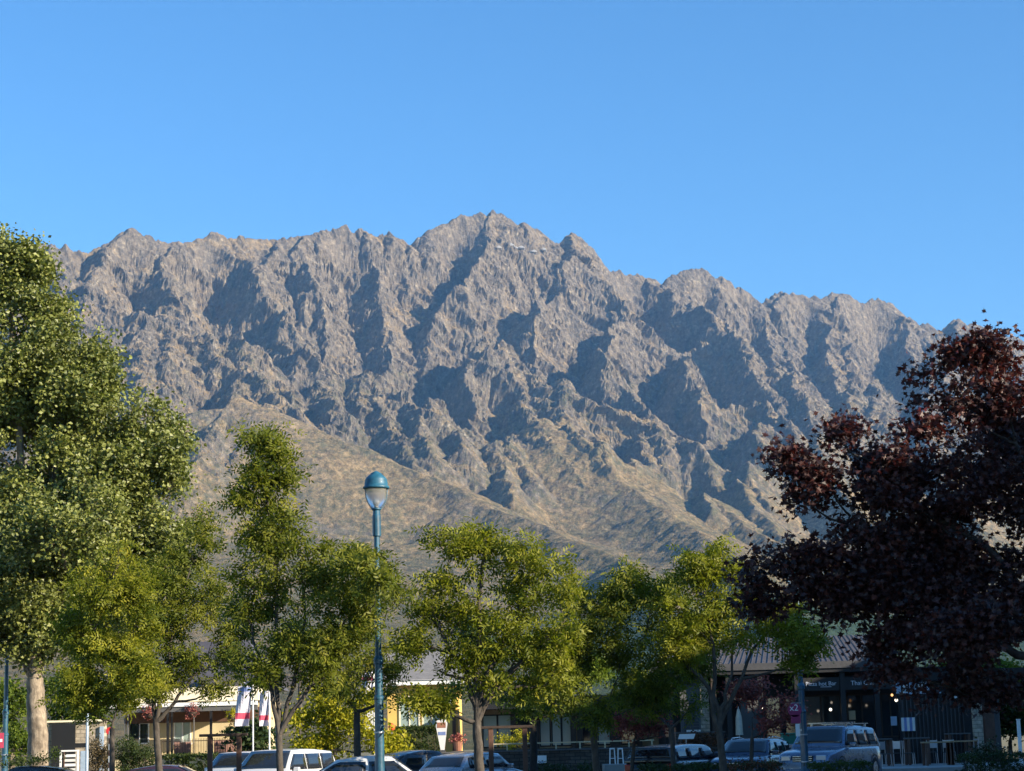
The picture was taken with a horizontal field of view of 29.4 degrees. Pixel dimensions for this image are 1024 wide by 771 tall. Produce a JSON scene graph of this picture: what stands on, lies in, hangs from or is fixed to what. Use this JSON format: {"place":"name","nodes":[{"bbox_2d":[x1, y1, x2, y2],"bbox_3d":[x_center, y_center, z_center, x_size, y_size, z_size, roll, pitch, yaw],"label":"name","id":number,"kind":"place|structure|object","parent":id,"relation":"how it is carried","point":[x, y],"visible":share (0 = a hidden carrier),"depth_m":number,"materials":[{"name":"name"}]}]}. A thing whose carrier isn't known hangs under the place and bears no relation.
{"place":"outdoors","nodes":[
{"label":"outdoors","id":0,"kind":"place"},
{"bbox_2d":[80,751,88,770],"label":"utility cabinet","id":1,"kind":"object","parent":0,"point":[82,760],"visible":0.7,"depth_m":71.64,"materials":[{"name":"white paint"}]},
{"bbox_2d":[110,640,292,770],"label":"verandah building","id":2,"kind":"structure","parent":0,"point":[179,733],"depth_m":86.47,"materials":[{"name":"white paint"}]},
{"bbox_2d":[129,724,138,739],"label":"window","id":3,"kind":"structure","parent":2,"relation":"in","point":[134,728],"depth_m":86.52,"materials":[{"name":"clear glass"}]},
{"bbox_2d":[138,723,149,743],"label":"window","id":4,"kind":"structure","parent":2,"relation":"in","point":[143,737],"depth_m":86.50,"materials":[{"name":"glass"}]},
{"bbox_2d":[173,722,192,744],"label":"window","id":5,"kind":"structure","parent":2,"relation":"in","point":[182,730],"depth_m":86.50,"materials":[{"name":"glass"}]},
{"bbox_2d":[185,702,199,719],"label":"hanging basket","id":6,"kind":"object","parent":2,"relation":"hanging from","point":[193,713],"visible":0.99,"depth_m":84.21,"materials":[{"name":"plant"}]},
{"bbox_2d":[224,705,235,720],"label":"hanging basket","id":7,"kind":"object","parent":2,"relation":"hanging from","point":[231,716],"visible":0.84,"depth_m":84.14,"materials":[{"name":"plant"}]},
{"bbox_2d":[382,651,463,751],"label":"yellow house","id":8,"kind":"structure","parent":0,"point":[425,677],"depth_m":88.79,"materials":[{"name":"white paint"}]},
{"bbox_2d":[399,696,419,725],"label":"window","id":9,"kind":"structure","parent":8,"relation":"in","point":[416,720],"depth_m":88.73,"materials":[{"name":"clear glass"}]},
{"bbox_2d":[0,210,1023,761],"bbox_3d":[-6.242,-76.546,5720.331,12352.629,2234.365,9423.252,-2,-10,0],"label":"mountain range","id":10,"kind":"structure","parent":0,"point":[582,400],"depth_m":6773.34,"materials":[{"name":"stone"}]},
{"bbox_2d":[0,735,1023,770],"bbox_3d":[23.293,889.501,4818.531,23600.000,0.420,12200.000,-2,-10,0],"label":"ground","id":11,"kind":"structure","parent":0,"point":[1005,743],"depth_m":287.64,"materials":[{"name":"asphalt"}]},
{"bbox_2d":[0,672,27,769],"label":"leafy tree","id":12,"kind":"object","parent":11,"relation":"on","point":[17,738],"visible":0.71,"depth_m":78.63,"materials":[{"name":"green plant"}]},
{"bbox_2d":[59,750,78,770],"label":"slatted sign stand","id":13,"kind":"object","parent":11,"relation":"on","point":[69,760],"visible":0.8,"depth_m":72.73,"materials":[{"name":"white paint"}]},
{"bbox_2d":[47,719,106,770],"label":"entry wall","id":14,"kind":"structure","parent":11,"relation":"on","point":[65,734],"depth_m":78.77,"materials":[{"name":"stone"}]},
{"bbox_2d":[42,667,114,734],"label":"leafy tree","id":15,"kind":"object","parent":11,"relation":"on","point":[56,716],"visible":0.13,"depth_m":80.47,"materials":[{"name":"plant"}]},
{"bbox_2d":[75,714,88,770],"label":"sign post","id":16,"kind":"object","parent":11,"relation":"on","point":[81,745],"visible":0.69,"depth_m":68.88,"materials":[{"name":"metal"}]},
{"bbox_2d":[88,733,117,770],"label":"dry shrub","id":17,"kind":"object","parent":11,"relation":"on","point":[97,754],"visible":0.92,"depth_m":74.62,"materials":[{"name":"brown plant"}]},
{"bbox_2d":[107,733,154,770],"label":"green shrub","id":18,"kind":"object","parent":11,"relation":"on","point":[136,755],"visible":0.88,"depth_m":74.53,"materials":[{"name":"green plant"}]},
{"bbox_2d":[162,751,217,770],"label":"hedge","id":19,"kind":"object","parent":11,"relation":"on","point":[183,758],"visible":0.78,"depth_m":76.77,"materials":[{"name":"green plant"}]},
{"bbox_2d":[235,682,253,750],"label":"flag banner","id":20,"kind":"object","parent":11,"relation":"on","point":[242,714],"visible":0.73,"depth_m":74.03,"materials":[{"name":"fabric"}]},
{"bbox_2d":[216,710,275,751],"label":"background tree","id":21,"kind":"object","parent":11,"relation":"on","point":[261,736],"visible":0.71,"depth_m":82.39,"materials":[{"name":"green plant"}]},
{"bbox_2d":[259,691,269,749],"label":"flag banner","id":22,"kind":"object","parent":11,"relation":"on","point":[264,708],"visible":0.76,"depth_m":74.02,"materials":[{"name":"fabric"}]},
{"bbox_2d":[267,615,317,737],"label":"background tree","id":23,"kind":"object","parent":11,"relation":"on","point":[299,685],"visible":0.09,"depth_m":128.45,"materials":[{"name":"green plant"}]},
{"bbox_2d":[436,719,446,751],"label":"tapered banner sign","id":24,"kind":"object","parent":11,"relation":"on","point":[441,730],"visible":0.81,"depth_m":80.71,"materials":[{"name":"fabric"}]},
{"bbox_2d":[440,607,504,682],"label":"background tree","id":25,"kind":"object","parent":11,"relation":"on","point":[468,633],"visible":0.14,"depth_m":96.88,"materials":[{"name":"green plant"}]},
{"bbox_2d":[441,747,637,770],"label":"stone wall","id":26,"kind":"structure","parent":11,"relation":"on","point":[571,757],"depth_m":71.70,"materials":[{"name":"stone"}]},
{"bbox_2d":[493,739,653,749],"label":"patio railing","id":27,"kind":"object","parent":26,"relation":"on","point":[651,740],"visible":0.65,"depth_m":71.97,"materials":[{"name":"wood"}]},
{"bbox_2d":[528,758,601,770],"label":"green shrub","id":28,"kind":"object","parent":11,"relation":"on","point":[567,768],"visible":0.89,"depth_m":68.59,"materials":[{"name":"green plant"}]},
{"bbox_2d":[472,695,658,750],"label":"patio cafe","id":29,"kind":"structure","parent":11,"relation":"on","point":[549,731],"depth_m":85.09,"materials":[{"name":"stone"}]},
{"bbox_2d":[482,714,497,747],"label":"window","id":30,"kind":"structure","parent":29,"relation":"in","point":[487,720],"depth_m":85.18,"materials":[{"name":"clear glass"}]},
{"bbox_2d":[497,714,510,747],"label":"window","id":31,"kind":"structure","parent":29,"relation":"in","point":[501,719],"depth_m":85.20,"materials":[{"name":"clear glass"}]},
{"bbox_2d":[516,716,528,746],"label":"window","id":32,"kind":"structure","parent":29,"relation":"in","point":[522,722],"depth_m":85.18,"materials":[{"name":"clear glass"}]},
{"bbox_2d":[539,713,550,746],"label":"window","id":33,"kind":"structure","parent":29,"relation":"in","point":[544,728],"depth_m":85.14,"materials":[{"name":"grey glass"}]},
{"bbox_2d":[551,713,561,745],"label":"window","id":34,"kind":"structure","parent":29,"relation":"in","point":[556,732],"depth_m":85.14,"materials":[{"name":"grey glass"}]},
{"bbox_2d":[561,714,570,745],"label":"window","id":35,"kind":"structure","parent":29,"relation":"in","point":[566,728],"depth_m":85.14,"materials":[{"name":"grey glass"}]},
{"bbox_2d":[582,712,596,745],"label":"window","id":36,"kind":"structure","parent":29,"relation":"in","point":[586,734],"depth_m":85.10,"materials":[{"name":"black glass"}]},
{"bbox_2d":[597,722,609,744],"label":"window","id":37,"kind":"structure","parent":29,"relation":"in","point":[600,738],"depth_m":85.10,"materials":[{"name":"grey glass"}]},
{"bbox_2d":[602,764,624,770],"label":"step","id":38,"kind":"object","parent":11,"relation":"on","point":[613,767],"visible":0.4,"depth_m":69.18,"materials":[{"name":"concrete"}]},
{"bbox_2d":[674,731,724,751],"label":"brick planter","id":39,"kind":"object","parent":11,"relation":"on","point":[677,739],"visible":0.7,"depth_m":73.57,"materials":[{"name":"stone"}]},
{"bbox_2d":[678,728,727,749],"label":"rusty shrub","id":40,"kind":"object","parent":11,"relation":"on","point":[708,739],"visible":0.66,"depth_m":72.67,"materials":[{"name":"brown plant"}]},
{"bbox_2d":[736,707,742,738],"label":"patio umbrella","id":41,"kind":"object","parent":11,"relation":"on","point":[739,728],"visible":0.89,"depth_m":78.68,"materials":[{"name":"fabric"}]},
{"bbox_2d":[780,733,796,743],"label":"wheelie bin","id":42,"kind":"object","parent":11,"relation":"on","point":[791,738],"visible":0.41,"depth_m":66.59,"materials":[{"name":"green plastic"}]},
{"bbox_2d":[649,634,1023,763],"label":"restaurant","id":43,"kind":"structure","parent":11,"relation":"on","point":[847,698],"depth_m":80.92,"materials":[{"name":"grey metal"}]},
{"bbox_2d":[764,696,795,738],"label":"window","id":44,"kind":"structure","parent":43,"relation":"in","point":[793,730],"depth_m":81.14,"materials":[{"name":"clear glass"}]},
{"bbox_2d":[804,694,840,726],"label":"window","id":45,"kind":"structure","parent":43,"relation":"in","point":[820,704],"depth_m":81.22,"materials":[{"name":"black glass"}]},
{"bbox_2d":[846,694,875,733],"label":"window","id":46,"kind":"structure","parent":43,"relation":"in","point":[862,704],"depth_m":81.22,"materials":[{"name":"black glass"}]},
{"bbox_2d":[880,693,898,736],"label":"window","id":47,"kind":"structure","parent":43,"relation":"in","point":[888,706],"depth_m":81.18,"materials":[{"name":"black glass"}]},
{"bbox_2d":[698,309,1023,723],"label":"maple tree","id":48,"kind":"object","parent":11,"relation":"on","point":[926,578],"visible":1,"depth_m":25.83,"materials":[{"name":"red plant"}]},
{"bbox_2d":[926,653,1023,682],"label":"background tree","id":49,"kind":"object","parent":11,"relation":"on","point":[1009,664],"visible":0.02,"depth_m":91.06,"materials":[{"name":"plant"}]},
{"bbox_2d":[985,695,1023,757],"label":"background tree","id":50,"kind":"object","parent":11,"relation":"on","point":[1009,715],"visible":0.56,"depth_m":84.04,"materials":[{"name":"green plant"}]},
{"bbox_2d":[0,0,1023,340],"label":"sky","id":51,"kind":"structure","parent":0,"point":[864,150],"materials":[{"name":"blue"}]},
{"bbox_2d":[901,717,914,730],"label":"striped towel","id":52,"kind":"object","parent":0,"point":[907,724],"visible":1,"depth_m":74.41,"materials":[{"name":"fabric"}]},
{"bbox_2d":[882,762,1023,770],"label":"terrace paving","id":53,"kind":"structure","parent":0,"point":[931,767],"depth_m":65.69,"materials":[{"name":"concrete"}]},
{"bbox_2d":[878,738,893,765],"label":"outdoor table","id":54,"kind":"object","parent":53,"relation":"on","point":[888,742],"visible":0.48,"depth_m":70.40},
{"bbox_2d":[886,741,901,765],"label":"cafe chair","id":55,"kind":"object","parent":53,"relation":"on","point":[896,744],"visible":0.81,"depth_m":71.72,"materials":[{"name":"grey paint"}]},
{"bbox_2d":[903,737,930,764],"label":"outdoor table","id":56,"kind":"object","parent":53,"relation":"on","point":[906,742],"visible":0.89,"depth_m":71.87,"materials":[{"name":"wood"}]},
{"bbox_2d":[900,692,964,763],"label":"batten screen","id":57,"kind":"object","parent":53,"relation":"on","point":[947,719],"visible":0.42,"depth_m":74.82,"materials":[{"name":"grey paint"}]},
{"bbox_2d":[920,741,953,765],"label":"outdoor table","id":58,"kind":"object","parent":53,"relation":"on","point":[924,750],"visible":0.96,"depth_m":69.40,"materials":[{"name":"wood"}]},
{"bbox_2d":[944,733,970,762],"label":"outdoor table","id":59,"kind":"object","parent":53,"relation":"on","point":[947,736],"visible":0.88,"depth_m":73.45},
{"bbox_2d":[947,740,977,764],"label":"outdoor table","id":60,"kind":"object","parent":53,"relation":"on","point":[970,741],"visible":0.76,"depth_m":69.39,"materials":[{"name":"wood"}]},
{"bbox_2d":[971,703,984,751],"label":"stone column","id":61,"kind":"structure","parent":53,"relation":"on","point":[977,725],"depth_m":73.65,"materials":[{"name":"stone"}]},
{"bbox_2d":[982,697,998,761],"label":"timber column","id":62,"kind":"structure","parent":53,"relation":"on","point":[989,725],"depth_m":74.09,"materials":[{"name":"wood"}]},
{"bbox_2d":[994,699,1001,749],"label":"grey column","id":63,"kind":"structure","parent":53,"relation":"on","point":[997,727],"depth_m":74.64,"materials":[{"name":"paint"}]},
{"bbox_2d":[1016,719,1022,762],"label":"bollard","id":64,"kind":"object","parent":53,"relation":"on","point":[1019,735],"visible":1,"depth_m":68.76,"materials":[{"name":"metal"}]},
{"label":"car park","id":65,"kind":"structure","parent":0,"visible":0},
{"bbox_2d":[0,746,65,770],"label":"green shrub","id":66,"kind":"object","parent":65,"relation":"on","point":[17,762],"visible":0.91,"depth_m":62.83,"materials":[{"name":"green plant"}]},
{"bbox_2d":[8,765,74,770],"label":"parked car","id":67,"kind":"object","parent":65,"relation":"on","point":[38,768],"visible":1,"depth_m":58.29,"materials":[{"name":"black paint"}]},
{"bbox_2d":[35,535,179,770],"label":"golden ash tree","id":68,"kind":"object","parent":65,"relation":"on","point":[132,674],"visible":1,"depth_m":51.38,"materials":[{"name":"green plant"}]},
{"bbox_2d":[128,765,195,770],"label":"parked car","id":69,"kind":"object","parent":65,"relation":"on","point":[171,768],"visible":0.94,"depth_m":58.25,"materials":[{"name":"paint"}]},
{"bbox_2d":[109,498,267,770],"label":"ash tree","id":70,"kind":"object","parent":65,"relation":"on","point":[188,659],"visible":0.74,"depth_m":54.49,"materials":[{"name":"green plant"}]},
{"bbox_2d":[199,733,247,770],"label":"timber frame","id":71,"kind":"object","parent":65,"relation":"on","point":[238,751],"visible":1,"depth_m":56.02,"materials":[{"name":"wood"}]},
{"bbox_2d":[204,751,250,770],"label":"parked car","id":72,"kind":"object","parent":65,"relation":"on","point":[224,761],"visible":0.16,"depth_m":65.66,"materials":[{"name":"white paint"}]},
{"bbox_2d":[234,749,334,770],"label":"parked van","id":73,"kind":"object","parent":65,"relation":"on","point":[300,760],"visible":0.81,"depth_m":59.94,"materials":[{"name":"white paint"}]},
{"bbox_2d":[200,413,413,770],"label":"ash tree","id":74,"kind":"object","parent":65,"relation":"on","point":[286,648],"visible":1,"depth_m":44.65,"materials":[{"name":"green plant"}]},
{"bbox_2d":[293,535,422,756],"bbox_3d":[-4.146,7.877,53.630,3.545,7.590,2.639,-7,-12,27],"label":"ash tree","id":75,"kind":"object","parent":65,"relation":"on","point":[389,670],"visible":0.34,"depth_m":53.33,"materials":[{"name":"green plant"}]},
{"bbox_2d":[319,755,412,770],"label":"parked car","id":76,"kind":"object","parent":65,"relation":"on","point":[364,763],"visible":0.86,"depth_m":46.40,"materials":[{"name":"white paint"}]},
{"bbox_2d":[363,471,388,770],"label":"street lamp","id":77,"kind":"object","parent":65,"relation":"on","point":[375,487],"visible":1,"depth_m":45.65,"materials":[{"name":"metal"}]},
{"bbox_2d":[384,750,442,770],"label":"parked car","id":78,"kind":"object","parent":65,"relation":"on","point":[415,760],"visible":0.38,"depth_m":63.46,"materials":[{"name":"paint"}]},
{"bbox_2d":[419,752,521,770],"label":"parked car","id":79,"kind":"object","parent":65,"relation":"on","point":[463,761],"visible":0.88,"depth_m":60.59,"materials":[{"name":"silver metal"}]},
{"bbox_2d":[380,516,594,770],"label":"ash tree","id":80,"kind":"object","parent":65,"relation":"on","point":[482,543],"visible":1,"depth_m":45.50,"materials":[{"name":"green plant"}]},
{"bbox_2d":[481,725,532,770],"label":"timber frame","id":81,"kind":"object","parent":65,"relation":"on","point":[491,747],"visible":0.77,"depth_m":56.01,"materials":[{"name":"wood"}]},
{"bbox_2d":[518,552,705,770],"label":"ash tree","id":82,"kind":"object","parent":65,"relation":"on","point":[624,596],"visible":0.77,"depth_m":50.22,"materials":[{"name":"green plant"}]},
{"bbox_2d":[600,707,677,770],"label":"japanese maple tree","id":83,"kind":"object","parent":65,"relation":"on","point":[637,727],"visible":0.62,"depth_m":60.90,"materials":[{"name":"red plant"}]},
{"bbox_2d":[602,569,728,770],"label":"ash tree","id":84,"kind":"object","parent":65,"relation":"on","point":[702,668],"visible":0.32,"depth_m":59.37,"materials":[{"name":"green plant"}]},
{"bbox_2d":[624,744,717,770],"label":"parked van","id":85,"kind":"object","parent":65,"relation":"on","point":[658,754],"visible":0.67,"depth_m":61.58,"materials":[{"name":"black paint"}]},
{"bbox_2d":[635,759,783,770],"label":"hedge","id":86,"kind":"object","parent":65,"relation":"on","point":[696,766],"visible":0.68,"depth_m":54.19,"materials":[{"name":"green plant"}]},
{"bbox_2d":[638,533,835,770],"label":"ash tree","id":87,"kind":"object","parent":65,"relation":"on","point":[805,646],"visible":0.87,"depth_m":49.42,"materials":[{"name":"green plant"}]},
{"bbox_2d":[710,736,790,770],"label":"parked car","id":88,"kind":"object","parent":65,"relation":"on","point":[773,748],"visible":0.59,"depth_m":63.56,"materials":[{"name":"blue paint"}]},
{"bbox_2d":[726,756,784,770],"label":"rusty shrub","id":89,"kind":"object","parent":65,"relation":"on","point":[768,767],"visible":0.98,"depth_m":53.39,"materials":[{"name":"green plant"}]},
{"bbox_2d":[716,673,812,770],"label":"japanese maple tree","id":90,"kind":"object","parent":65,"relation":"on","point":[744,693],"visible":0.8,"depth_m":60.07,"materials":[{"name":"red plant"}]},
{"bbox_2d":[788,572,809,770],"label":"street lamp","id":91,"kind":"object","parent":65,"relation":"on","point":[803,738],"visible":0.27,"depth_m":57.00,"materials":[{"name":"metal"}]},
{"bbox_2d":[788,703,801,722],"bbox_3d":[8.250,9.553,56.883,0.400,0.592,0.061,-2,-10,0],"label":"round banner","id":92,"kind":"object","parent":91,"relation":"attached to","point":[794,710],"visible":1,"depth_m":56.86,"materials":[{"name":"fabric"}]},
{"bbox_2d":[779,722,881,770],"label":"car","id":93,"kind":"object","parent":65,"relation":"on","point":[831,741],"visible":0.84,"depth_m":61.58,"materials":[{"name":"blue paint"}]},
{"bbox_2d":[845,730,857,744],"bbox_3d":[10.689,11.134,61.685,0.113,0.472,1.180,-7,-12,27],"label":"side window","id":94,"kind":"structure","parent":93,"relation":"in","point":[850,737],"depth_m":61.76,"materials":[{"name":"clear glass"}]},
{"bbox_2d":[855,730,867,744],"bbox_3d":[11.240,11.306,62.696,0.113,0.472,0.980,-7,-12,27],"label":"side window","id":95,"kind":"structure","parent":93,"relation":"in","point":[860,734],"depth_m":62.67,"materials":[{"name":"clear glass"}]},
{"bbox_2d":[865,729,877,743],"bbox_3d":[11.728,11.458,63.590,0.113,0.472,0.914,-7,-12,27],"label":"side window","id":96,"kind":"structure","parent":93,"relation":"in","point":[871,736],"depth_m":63.58,"materials":[{"name":"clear glass"}]},
{"bbox_2d":[803,757,872,770],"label":"hedge","id":97,"kind":"object","parent":65,"relation":"on","point":[819,766],"visible":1,"depth_m":53.40,"materials":[{"name":"green plant"}]},
{"bbox_2d":[954,749,1023,770],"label":"clipped hedge","id":98,"kind":"object","parent":65,"relation":"on","point":[1005,764],"visible":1,"depth_m":59.21,"materials":[{"name":"green plant"}]},
{"bbox_2d":[967,735,1013,770],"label":"rose bush","id":99,"kind":"object","parent":65,"relation":"on","point":[988,747],"visible":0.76,"depth_m":60.34,"materials":[{"name":"green plant"}]},
{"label":"pavement","id":100,"kind":"structure","parent":0,"visible":0},
{"bbox_2d":[1,650,8,770],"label":"street lamp","id":101,"kind":"object","parent":100,"relation":"on","point":[5,712],"visible":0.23,"depth_m":68.04,"materials":[{"name":"metal"}]},
{"bbox_2d":[0,221,219,765],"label":"cottonwood tree","id":102,"kind":"object","parent":100,"relation":"on","point":[85,487],"visible":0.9,"depth_m":65.61,"materials":[{"name":"green plant"}]},
{"bbox_2d":[281,681,415,760],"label":"golden shrub tree","id":103,"kind":"object","parent":100,"relation":"on","point":[327,739],"visible":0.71,"depth_m":68.79,"materials":[{"name":"yellow plant"}]},
{"bbox_2d":[427,628,623,770],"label":"ash tree","id":104,"kind":"object","parent":100,"relation":"on","point":[599,672],"visible":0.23,"depth_m":62.82,"materials":[{"name":"green plant"}]},
{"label":"patio floor","id":105,"kind":"structure","parent":0,"visible":0},
{"bbox_2d":[392,723,440,750],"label":"clipped hedge","id":106,"kind":"object","parent":105,"relation":"on","point":[422,728],"visible":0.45,"depth_m":83.80,"materials":[{"name":"green plant"}]},
{"bbox_2d":[448,732,466,751],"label":"flower pot","id":107,"kind":"object","parent":105,"relation":"on","point":[456,741],"visible":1,"depth_m":79.57,"materials":[{"name":"ceramic"}]},
{"bbox_2d":[486,728,529,749],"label":"green shrub","id":108,"kind":"object","parent":105,"relation":"on","point":[505,737],"visible":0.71,"depth_m":80.61,"materials":[{"name":"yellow plant"}]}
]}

